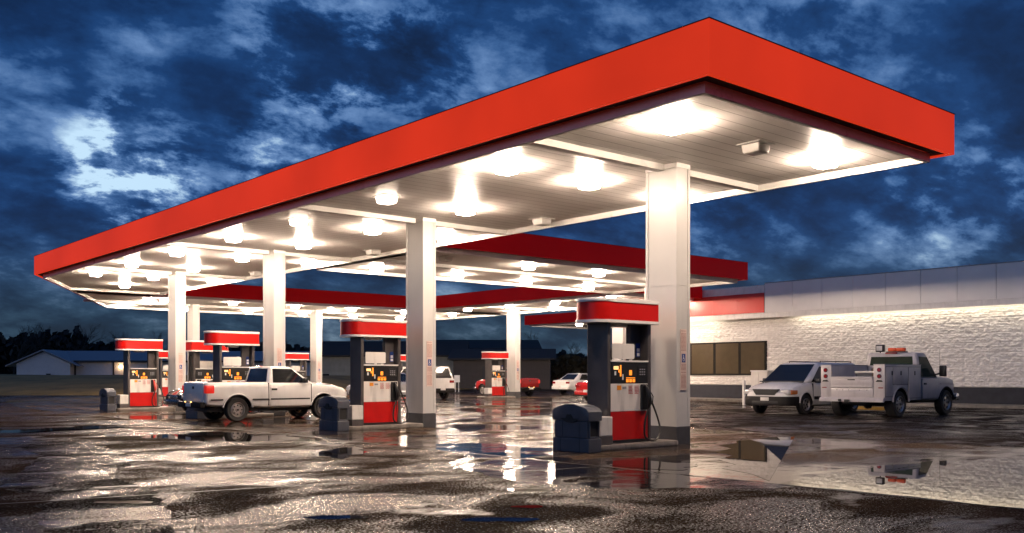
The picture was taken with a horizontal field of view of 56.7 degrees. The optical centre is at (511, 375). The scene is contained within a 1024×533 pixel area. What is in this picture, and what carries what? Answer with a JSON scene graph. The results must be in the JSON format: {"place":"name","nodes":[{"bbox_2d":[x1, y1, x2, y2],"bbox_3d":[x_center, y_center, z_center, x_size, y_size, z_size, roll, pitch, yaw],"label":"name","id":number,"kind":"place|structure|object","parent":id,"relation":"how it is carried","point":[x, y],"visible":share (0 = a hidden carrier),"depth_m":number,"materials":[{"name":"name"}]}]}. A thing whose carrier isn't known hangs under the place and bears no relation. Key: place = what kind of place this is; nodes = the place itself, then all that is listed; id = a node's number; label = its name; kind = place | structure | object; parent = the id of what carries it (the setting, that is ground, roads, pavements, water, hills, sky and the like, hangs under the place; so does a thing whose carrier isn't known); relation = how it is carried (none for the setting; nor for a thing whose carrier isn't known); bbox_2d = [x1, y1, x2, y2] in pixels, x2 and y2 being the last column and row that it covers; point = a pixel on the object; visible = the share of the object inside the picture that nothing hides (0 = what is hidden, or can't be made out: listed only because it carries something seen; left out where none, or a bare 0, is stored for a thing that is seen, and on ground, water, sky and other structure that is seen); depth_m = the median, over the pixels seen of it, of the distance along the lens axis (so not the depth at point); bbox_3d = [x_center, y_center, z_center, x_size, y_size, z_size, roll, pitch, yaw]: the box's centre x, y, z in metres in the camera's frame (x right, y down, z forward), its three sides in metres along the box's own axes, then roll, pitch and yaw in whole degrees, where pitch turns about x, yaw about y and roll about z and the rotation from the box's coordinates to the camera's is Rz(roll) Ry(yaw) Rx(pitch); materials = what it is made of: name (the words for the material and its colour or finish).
{"place":"outdoors","nodes":[
{"label":"outdoors","id":0,"kind":"place"},
{"bbox_2d":[159,351,167,396],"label":"fuel dispenser","id":1,"kind":"object","parent":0,"point":[163,378],"visible":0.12,"depth_m":51.79,"materials":[{"name":"red paint"}]},
{"bbox_2d":[186,340,228,381],"bbox_3d":[-11.956,-0.072,37.186,1.674,2.545,0.840,0,0,-41],"label":"fuel dispenser","id":2,"kind":"object","parent":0,"point":[198,372],"visible":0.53,"depth_m":36.79,"materials":[{"name":"red paint"}]},
{"bbox_2d":[0,374,551,394],"bbox_3d":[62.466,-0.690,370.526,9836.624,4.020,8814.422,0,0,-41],"label":"grass bank","id":3,"kind":"structure","parent":0,"point":[13,384],"depth_m":70.44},
{"bbox_2d":[13,323,51,373],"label":"bare tree","id":4,"kind":"object","parent":3,"relation":"on","point":[20,354],"visible":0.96,"depth_m":177.70,"materials":[{"name":"black plant"}]},
{"bbox_2d":[13,324,54,356],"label":"bare tree","id":5,"kind":"object","parent":3,"relation":"on","point":[39,338],"visible":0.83,"depth_m":180.42,"materials":[{"name":"black plant"}]},
{"bbox_2d":[51,323,107,350],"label":"bare tree","id":6,"kind":"object","parent":3,"relation":"on","point":[84,347],"visible":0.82,"depth_m":178.30,"materials":[{"name":"black plant"}]},
{"bbox_2d":[5,349,309,375],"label":"metal shed","id":7,"kind":"structure","parent":3,"relation":"on","point":[48,362],"depth_m":118.44,"materials":[{"name":"grey metal"}]},
{"bbox_2d":[0,325,611,373],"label":"wood","id":8,"kind":"object","parent":3,"relation":"on","point":[8,348],"visible":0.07,"depth_m":191.89,"materials":[{"name":"black plant"}]},
{"bbox_2d":[322,341,469,375],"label":"house","id":9,"kind":"structure","parent":3,"relation":"on","point":[335,357],"depth_m":92.29,"materials":[{"name":"grey"}]},
{"bbox_2d":[447,349,555,388],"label":"house","id":10,"kind":"structure","parent":3,"relation":"on","point":[469,366],"depth_m":87.89,"materials":[{"name":"grey"}]},
{"bbox_2d":[436,340,541,348],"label":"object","id":11,"kind":"structure","parent":10,"relation":"attached to","point":[499,344],"depth_m":106.34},
{"bbox_2d":[565,342,584,356],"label":"bare tree","id":12,"kind":"object","parent":3,"relation":"on","point":[577,350],"visible":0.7,"depth_m":135.29,"materials":[{"name":"black plant"}]},
{"bbox_2d":[551,354,611,386],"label":"hedge","id":13,"kind":"object","parent":3,"relation":"on","point":[562,366],"visible":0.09,"depth_m":96.21,"materials":[{"name":"brown plant"}]},
{"bbox_2d":[285,353,308,377],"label":"fuel dispenser","id":14,"kind":"object","parent":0,"point":[302,358],"visible":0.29,"depth_m":57.10,"materials":[{"name":"white paint"}]},
{"bbox_2d":[0,388,1023,532],"bbox_3d":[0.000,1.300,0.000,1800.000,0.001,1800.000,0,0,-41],"label":"asphalt ground","id":15,"kind":"structure","parent":0,"point":[16,516],"depth_m":19.18,"materials":[{"name":"grey asphalt"}]},
{"bbox_2d":[0,425,123,432],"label":"puddle","id":16,"kind":"object","parent":15,"relation":"on","point":[53,429],"visible":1,"depth_m":22.58,"materials":[{"name":"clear liquid"}]},
{"bbox_2d":[0,441,175,532],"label":"wet film","id":17,"kind":"object","parent":15,"relation":"on","point":[61,473],"visible":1,"depth_m":10.57,"materials":[{"name":"liquid"}]},
{"bbox_2d":[95,500,152,503],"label":"puddle","id":18,"kind":"object","parent":17,"relation":"on","point":[134,502],"visible":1,"depth_m":9.63,"materials":[{"name":"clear liquid"}]},
{"bbox_2d":[3,466,595,503],"bbox_3d":[-5.343,1.291,9.094,15.773,0.001,0.486,0,0,-35],"label":"pavement joint","id":19,"kind":"object","parent":15,"relation":"on","point":[280,486],"visible":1,"depth_m":11.00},
{"bbox_2d":[454,375,459,391],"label":"white board","id":20,"kind":"object","parent":15,"relation":"on","point":[456,378],"visible":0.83,"depth_m":73.94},
{"bbox_2d":[474,371,540,395],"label":"pickup truck","id":21,"kind":"object","parent":15,"relation":"on","point":[528,386],"visible":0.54,"depth_m":58.70,"materials":[{"name":"paint"}]},
{"bbox_2d":[1,394,1023,503],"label":"concrete pad","id":22,"kind":"object","parent":15,"relation":"on","point":[805,457],"visible":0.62,"depth_m":19.12,"materials":[{"name":"grey concrete"}]},
{"bbox_2d":[99,388,115,410],"bbox_3d":[-14.741,0.892,34.531,0.350,0.815,0.890,0,0,-41],"label":"waste bin","id":23,"kind":"object","parent":22,"relation":"on","point":[107,399],"visible":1,"depth_m":34.27,"materials":[{"name":"blue plastic"}]},
{"bbox_2d":[116,406,174,410],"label":"pump island","id":24,"kind":"structure","parent":22,"relation":"on","point":[150,408],"depth_m":35.26,"materials":[{"name":"concrete"}]},
{"bbox_2d":[117,395,128,407],"bbox_3d":[-14.315,0.958,34.857,0.320,0.485,0.340,0,0,-41],"label":"utility box","id":25,"kind":"object","parent":24,"relation":"on","point":[122,401],"visible":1,"depth_m":34.74,"materials":[{"name":"white plastic"}]},
{"bbox_2d":[115,339,163,407],"bbox_3d":[-13.955,-0.072,35.469,1.674,2.545,0.840,0,0,-41],"label":"fuel dispenser","id":26,"kind":"object","parent":24,"relation":"on","point":[141,386],"visible":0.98,"depth_m":35.29,"materials":[{"name":"white paint"}]},
{"bbox_2d":[186,407,206,418],"bbox_3d":[-9.463,0.892,28.386,0.350,0.815,0.890,0,0,-41],"label":"waste bin","id":27,"kind":"object","parent":22,"relation":"on","point":[191,413],"visible":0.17,"depth_m":28.16,"materials":[{"name":"blue plastic"}]},
{"bbox_2d":[164,380,287,411],"bbox_3d":[-9.509,0.585,32.960,4.740,1.427,2.040,0,0,-41],"label":"parked car","id":28,"kind":"object","parent":22,"relation":"on","point":[173,397],"visible":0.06,"depth_m":31.49,"materials":[{"name":"paint"}]},
{"bbox_2d":[222,413,273,417],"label":"pump island","id":29,"kind":"structure","parent":22,"relation":"on","point":[261,415],"depth_m":29.49,"materials":[{"name":"concrete"}]},
{"bbox_2d":[204,331,259,414],"bbox_3d":[-8.678,-0.072,29.324,1.674,2.545,0.840,0,0,-41],"label":"fuel dispenser","id":30,"kind":"object","parent":29,"relation":"on","point":[247,342],"visible":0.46,"depth_m":29.10,"materials":[{"name":"red paint"}]},
{"bbox_2d":[178,365,349,421],"bbox_3d":[-7.223,0.507,27.938,4.755,1.583,2.060,0,0,-41],"label":"pickup truck","id":31,"kind":"object","parent":22,"relation":"on","point":[276,388],"visible":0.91,"depth_m":27.13,"materials":[{"name":"white paint"}]},
{"bbox_2d":[67,284,499,382],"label":"canopy","id":32,"kind":"object","parent":22,"relation":"on","point":[315,305],"visible":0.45,"depth_m":53.60,"materials":[{"name":"red"}]},
{"bbox_2d":[319,396,349,430],"bbox_3d":[-4.186,0.892,22.241,0.350,0.815,0.890,0,0,-41],"label":"waste bin","id":33,"kind":"object","parent":22,"relation":"on","point":[333,413],"visible":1,"depth_m":22.00,"materials":[{"name":"blue plastic"}]},
{"bbox_2d":[346,373,405,397],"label":"parked car","id":34,"kind":"object","parent":22,"relation":"on","point":[403,382],"visible":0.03,"depth_m":45.18,"materials":[{"name":"silver metal"}]},
{"bbox_2d":[349,422,422,429],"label":"pump island","id":35,"kind":"structure","parent":22,"relation":"on","point":[394,426],"depth_m":22.93,"materials":[{"name":"concrete"}]},
{"bbox_2d":[348,405,362,425],"bbox_3d":[-3.761,0.958,22.567,0.320,0.485,0.340,0,0,-41],"label":"utility box","id":36,"kind":"object","parent":35,"relation":"on","point":[355,415],"visible":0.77,"depth_m":22.43,"materials":[{"name":"white plastic"}]},
{"bbox_2d":[340,319,408,424],"bbox_3d":[-3.401,-0.072,23.179,1.674,2.545,0.840,0,0,-41],"label":"fuel dispenser","id":37,"kind":"object","parent":35,"relation":"on","point":[375,390],"visible":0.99,"depth_m":22.97,"materials":[{"name":"white paint"}]},
{"bbox_2d":[401,367,454,398],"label":"parked car","id":38,"kind":"object","parent":22,"relation":"on","point":[445,384],"visible":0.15,"depth_m":50.95,"materials":[{"name":"white paint"}]},
{"bbox_2d":[34,17,954,444],"bbox_3d":[-7.353,-1.697,29.413,7.094,5.994,38.752,0,0,-41],"label":"canopy","id":39,"kind":"object","parent":22,"relation":"on","point":[726,87],"visible":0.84,"depth_m":17.94,"materials":[{"name":"red metal"}]},
{"bbox_2d":[89,271,101,276],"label":"canopy light","id":40,"kind":"object","parent":39,"relation":"attached to","point":[96,273],"visible":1,"depth_m":36.13,"materials":[{"name":"white"}]},
{"bbox_2d":[119,283,129,287],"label":"canopy light","id":41,"kind":"object","parent":39,"relation":"attached to","point":[124,285],"visible":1,"depth_m":40.86,"materials":[{"name":"white"}]},
{"bbox_2d":[123,261,140,267],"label":"canopy light","id":42,"kind":"object","parent":39,"relation":"attached to","point":[131,264],"visible":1,"depth_m":33.12,"materials":[{"name":"white"}]},
{"bbox_2d":[147,275,158,279],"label":"canopy light","id":43,"kind":"object","parent":39,"relation":"attached to","point":[153,277],"visible":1,"depth_m":37.58,"materials":[{"name":"white"}]},
{"bbox_2d":[168,249,184,256],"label":"canopy light","id":44,"kind":"object","parent":39,"relation":"attached to","point":[173,252],"visible":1,"depth_m":30.01,"materials":[{"name":"white"}]},
{"bbox_2d":[185,266,200,271],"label":"canopy light","id":45,"kind":"object","parent":39,"relation":"attached to","point":[193,269],"visible":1,"depth_m":34.56,"materials":[{"name":"white"}]},
{"bbox_2d":[207,279,218,283],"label":"canopy light","id":46,"kind":"object","parent":39,"relation":"attached to","point":[212,281],"visible":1,"depth_m":39.17,"materials":[{"name":"white"}]},
{"bbox_2d":[222,234,243,242],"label":"canopy light","id":47,"kind":"object","parent":39,"relation":"attached to","point":[233,238],"visible":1,"depth_m":26.83,"materials":[{"name":"white"}]},
{"bbox_2d":[233,255,251,261],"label":"canopy light","id":48,"kind":"object","parent":39,"relation":"attached to","point":[240,258],"visible":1,"depth_m":31.45,"materials":[{"name":"white"}]},
{"bbox_2d":[250,271,261,276],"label":"canopy light","id":49,"kind":"object","parent":39,"relation":"attached to","point":[256,273],"visible":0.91,"depth_m":36.13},
{"bbox_2d":[286,217,310,226],"bbox_3d":[-5.409,-3.877,24.025,0.460,0.163,0.460,0,0,-41],"label":"canopy light","id":50,"kind":"object","parent":39,"relation":"attached to","point":[296,221],"visible":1,"depth_m":23.90,"materials":[{"name":"white"}]},
{"bbox_2d":[293,242,312,248],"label":"canopy light","id":51,"kind":"object","parent":39,"relation":"attached to","point":[303,245],"visible":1,"depth_m":28.26,"materials":[{"name":"white"}]},
{"bbox_2d":[299,261,316,266],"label":"canopy light","id":52,"kind":"object","parent":39,"relation":"attached to","point":[308,264],"visible":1,"depth_m":33.05,"materials":[{"name":"white"}]},
{"bbox_2d":[361,226,382,234],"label":"canopy light","id":53,"kind":"object","parent":39,"relation":"attached to","point":[371,230],"visible":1,"depth_m":25.34,"materials":[{"name":"white"}]},
{"bbox_2d":[363,249,382,255],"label":"canopy light","id":54,"kind":"object","parent":39,"relation":"attached to","point":[373,252],"visible":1,"depth_m":29.85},
{"bbox_2d":[372,193,400,204],"bbox_3d":[-2.770,-3.877,20.953,0.460,0.163,0.460,0,0,-41],"label":"canopy light","id":55,"kind":"object","parent":39,"relation":"attached to","point":[387,199],"visible":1,"depth_m":20.83,"materials":[{"name":"white"}]},
{"bbox_2d":[436,235,456,242],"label":"canopy light","id":56,"kind":"object","parent":39,"relation":"attached to","point":[445,239],"visible":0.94,"depth_m":26.94,"materials":[{"name":"white"}]},
{"bbox_2d":[453,205,478,215],"bbox_3d":[-1.101,-3.877,22.386,0.460,0.163,0.460,0,0,-41],"label":"canopy light","id":57,"kind":"object","parent":39,"relation":"attached to","point":[464,210],"visible":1,"depth_m":22.28,"materials":[{"name":"white"}]},
{"bbox_2d":[490,161,522,175],"bbox_3d":[-0.099,-3.877,17.842,0.460,0.163,0.460,0,0,-41],"label":"canopy light","id":58,"kind":"object","parent":39,"relation":"attached to","point":[506,168],"visible":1,"depth_m":17.73,"materials":[{"name":"white"}]},
{"bbox_2d":[529,217,553,225],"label":"canopy light","id":59,"kind":"object","parent":39,"relation":"attached to","point":[541,221],"visible":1,"depth_m":23.87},
{"bbox_2d":[573,177,604,189],"bbox_3d":[1.570,-3.877,19.276,0.460,0.163,0.460,0,0,-41],"label":"canopy light","id":60,"kind":"object","parent":39,"relation":"attached to","point":[588,183],"visible":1,"depth_m":19.16,"materials":[{"name":"white"}]},
{"bbox_2d":[652,116,692,134],"bbox_3d":[2.507,-3.877,14.808,0.460,0.163,0.460,0,0,-41],"label":"canopy light","id":61,"kind":"object","parent":39,"relation":"attached to","point":[674,125],"visible":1,"depth_m":14.70,"materials":[{"name":"white"}]},
{"bbox_2d":[737,140,774,155],"bbox_3d":[4.176,-3.877,16.241,0.460,0.163,0.460,0,0,-41],"label":"canopy light","id":62,"kind":"object","parent":39,"relation":"attached to","point":[756,147],"visible":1,"depth_m":16.13,"materials":[{"name":"white metal"}]},
{"bbox_2d":[808,154,842,168],"bbox_3d":[5.710,-3.877,17.295,0.460,0.163,0.460,0,0,-41],"label":"canopy light","id":63,"kind":"object","parent":39,"relation":"attached to","point":[825,161],"visible":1,"depth_m":17.18,"materials":[{"name":"white"}]},
{"bbox_2d":[477,396,514,397],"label":"pump island","id":64,"kind":"structure","parent":22,"relation":"on","point":[496,397],"depth_m":53.79,"materials":[{"name":"concrete"}]},
{"bbox_2d":[484,388,491,396],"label":"utility box","id":65,"kind":"object","parent":64,"relation":"on","point":[487,392],"visible":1,"depth_m":53.42,"materials":[{"name":"white plastic"}]},
{"bbox_2d":[481,351,508,395],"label":"fuel dispenser","id":66,"kind":"object","parent":64,"relation":"on","point":[495,381],"visible":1,"depth_m":53.95,"materials":[{"name":"white paint"}]},
{"bbox_2d":[27,408,1023,508],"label":"pavement joint","id":67,"kind":"object","parent":22,"relation":"on","point":[614,467],"visible":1,"depth_m":12.71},
{"bbox_2d":[481,453,571,460],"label":"puddle","id":68,"kind":"object","parent":22,"relation":"on","point":[549,457],"visible":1,"depth_m":15.08,"materials":[{"name":"black liquid"}]},
{"bbox_2d":[317,233,747,299],"bbox_3d":[1.242,-1.697,37.119,15.972,5.994,7.724,0,0,-41],"label":"canopy","id":69,"kind":"object","parent":22,"relation":"on","point":[566,264],"visible":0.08,"depth_m":34.84,"materials":[{"name":"red"}]},
{"bbox_2d":[368,266,385,271],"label":"canopy light","id":70,"kind":"object","parent":69,"relation":"attached to","point":[376,269],"visible":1,"depth_m":34.67,"materials":[{"name":"white"}]},
{"bbox_2d":[436,255,454,261],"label":"canopy light","id":71,"kind":"object","parent":69,"relation":"attached to","point":[444,258],"visible":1,"depth_m":31.48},
{"bbox_2d":[449,273,465,278],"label":"canopy light","id":72,"kind":"object","parent":69,"relation":"attached to","point":[457,276],"visible":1,"depth_m":37.09,"materials":[{"name":"white"}]},
{"bbox_2d":[518,280,533,284],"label":"canopy light","id":73,"kind":"object","parent":69,"relation":"attached to","point":[526,282],"visible":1,"depth_m":39.42,"materials":[{"name":"white"}]},
{"bbox_2d":[521,264,534,269],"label":"canopy light","id":74,"kind":"object","parent":69,"relation":"attached to","point":[528,266],"visible":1,"depth_m":33.87,"materials":[{"name":"white"}]},
{"bbox_2d":[591,271,604,276],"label":"canopy light","id":75,"kind":"object","parent":69,"relation":"attached to","point":[598,273],"visible":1,"depth_m":36.21,"materials":[{"name":"white"}]},
{"bbox_2d":[436,286,701,397],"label":"canopy","id":76,"kind":"object","parent":22,"relation":"on","point":[524,300],"visible":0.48,"depth_m":53.67,"materials":[{"name":"red"}]},
{"bbox_2d":[552,403,601,453],"bbox_3d":[1.091,0.892,16.096,0.350,0.815,0.890,0,0,-41],"label":"waste bin","id":77,"kind":"object","parent":22,"relation":"on","point":[576,428],"visible":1,"depth_m":15.89,"materials":[{"name":"blue plastic"}]},
{"bbox_2d":[575,380,586,400],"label":"parked car","id":78,"kind":"object","parent":22,"relation":"on","point":[581,389],"visible":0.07,"depth_m":44.74,"materials":[{"name":"red paint"}]},
{"bbox_2d":[601,438,677,450],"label":"pump island","id":79,"kind":"structure","parent":22,"relation":"on","point":[646,444],"depth_m":16.80,"materials":[{"name":"concrete"}]},
{"bbox_2d":[599,416,612,444],"bbox_3d":[1.517,0.958,16.422,0.320,0.485,0.340,0,0,-41],"label":"utility box","id":80,"kind":"object","parent":79,"relation":"on","point":[605,430],"visible":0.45,"depth_m":16.29,"materials":[{"name":"white plastic"}]},
{"bbox_2d":[576,297,660,443],"bbox_3d":[1.877,-0.072,17.034,1.674,2.545,0.840,0,0,-41],"label":"fuel dispenser","id":81,"kind":"object","parent":79,"relation":"on","point":[619,392],"visible":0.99,"depth_m":16.80,"materials":[{"name":"white paint"}]},
{"bbox_2d":[605,459,697,469],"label":"puddle","id":82,"kind":"object","parent":22,"relation":"on","point":[665,464],"visible":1,"depth_m":13.73,"materials":[{"name":"black liquid"}]},
{"bbox_2d":[717,437,793,480],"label":"puddle","id":83,"kind":"object","parent":22,"relation":"on","point":[762,457],"visible":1,"depth_m":15.47,"materials":[{"name":"black liquid"}]},
{"bbox_2d":[56,433,990,532],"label":"asphalt patch","id":84,"kind":"object","parent":15,"relation":"on","point":[446,501],"visible":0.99,"depth_m":9.81,"materials":[{"name":"grey asphalt"}]},
{"bbox_2d":[133,431,319,441],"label":"puddle","id":85,"kind":"object","parent":84,"relation":"on","point":[215,436],"visible":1,"depth_m":20.00,"materials":[{"name":"black liquid"}]},
{"bbox_2d":[303,515,366,518],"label":"puddle","id":86,"kind":"object","parent":84,"relation":"on","point":[335,517],"visible":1,"depth_m":8.61,"materials":[{"name":"clear liquid"}]},
{"bbox_2d":[310,447,366,458],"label":"puddle","id":87,"kind":"object","parent":84,"relation":"on","point":[342,453],"visible":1,"depth_m":15.86,"materials":[{"name":"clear liquid"}]},
{"bbox_2d":[462,517,539,521],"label":"puddle","id":88,"kind":"object","parent":84,"relation":"on","point":[483,519],"visible":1,"depth_m":8.49,"materials":[{"name":"clear liquid"}]},
{"bbox_2d":[511,505,542,507],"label":"puddle","id":89,"kind":"object","parent":84,"relation":"on","point":[532,506],"visible":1,"depth_m":9.33,"materials":[{"name":"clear liquid"}]},
{"bbox_2d":[508,488,555,490],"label":"puddle","id":90,"kind":"object","parent":84,"relation":"on","point":[544,489],"visible":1,"depth_m":10.72,"materials":[{"name":"clear liquid"}]},
{"bbox_2d":[449,453,800,488],"bbox_3d":[0.614,1.294,12.624,2.366,0.001,6.354,0,0,-41],"label":"wet film","id":91,"kind":"object","parent":84,"relation":"on","point":[558,473],"visible":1,"depth_m":12.12,"materials":[{"name":"liquid"}]},
{"bbox_2d":[525,312,611,328],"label":"canopy","id":92,"kind":"object","parent":15,"relation":"on","point":[562,320],"visible":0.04,"depth_m":72.91,"materials":[{"name":"red metal"}]},
{"bbox_2d":[552,373,586,394],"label":"parked car","id":93,"kind":"object","parent":15,"relation":"on","point":[565,383],"visible":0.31,"depth_m":62.74,"materials":[{"name":"white paint"}]},
{"bbox_2d":[742,380,745,404],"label":"bollard","id":94,"kind":"object","parent":15,"relation":"on","point":[743,390],"visible":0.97,"depth_m":40.91,"materials":[{"name":"white metal"}]},
{"bbox_2d":[488,406,1023,508],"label":"store lot","id":95,"kind":"structure","parent":15,"relation":"on","point":[984,426],"depth_m":25.38,"materials":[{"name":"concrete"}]},
{"bbox_2d":[745,361,857,413],"bbox_3d":[10.234,0.400,32.977,4.962,1.796,2.240,0,0,-41],"label":"minivan","id":96,"kind":"object","parent":95,"relation":"on","point":[798,385],"visible":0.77,"depth_m":31.67,"materials":[{"name":"white paint"}]},
{"bbox_2d":[690,398,1023,408],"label":"kerb","id":97,"kind":"structure","parent":95,"relation":"on","point":[908,404],"depth_m":38.15,"materials":[{"name":"concrete"}]},
{"bbox_2d":[857,406,884,409],"bbox_3d":[13.600,1.231,35.275,0.160,0.120,1.800,0,0,-41],"label":"wheel stop","id":98,"kind":"object","parent":95,"relation":"on","point":[872,408],"visible":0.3,"depth_m":35.34,"materials":[{"name":"yellow paint"}]},
{"bbox_2d":[819,345,958,417],"bbox_3d":[12.326,0.149,30.727,5.300,2.298,2.600,0,0,-41],"label":"service truck","id":99,"kind":"object","parent":95,"relation":"on","point":[897,382],"visible":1,"depth_m":29.66,"materials":[{"name":"white paint"}]},
{"bbox_2d":[779,457,1023,507],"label":"puddle","id":100,"kind":"object","parent":95,"relation":"on","point":[995,481],"visible":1,"depth_m":11.50,"materials":[{"name":"black liquid"}]},
{"bbox_2d":[0,0,1023,355],"label":"sky","id":101,"kind":"structure","parent":0,"point":[114,113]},
{"bbox_2d":[690,260,1023,404],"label":"store building","id":102,"kind":"structure","parent":0,"point":[964,324],"depth_m":42.16,"materials":[{"name":"brick"}]},
{"bbox_2d":[690,341,766,374],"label":"window","id":103,"kind":"structure","parent":102,"relation":"in","point":[713,358],"depth_m":48.43,"materials":[{"name":"brown glass"}]},
{"bbox_2d":[690,397,1023,405],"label":"sidewalk","id":104,"kind":"structure","parent":0,"point":[923,403],"depth_m":39.24,"materials":[{"name":"concrete"}]},
{"bbox_2d":[750,370,773,386],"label":"ice chest","id":105,"kind":"object","parent":104,"relation":"on","point":[757,376],"visible":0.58,"depth_m":45.86,"materials":[{"name":"white plastic"}]},
{"bbox_2d":[855,371,873,376],"bbox_3d":[11.214,0.000,29.535,0.940,0.260,0.640,0,0,-41],"label":"tool chest","id":106,"kind":"object","parent":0,"point":[863,373],"visible":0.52,"depth_m":29.24,"materials":[{"name":"white plastic"}]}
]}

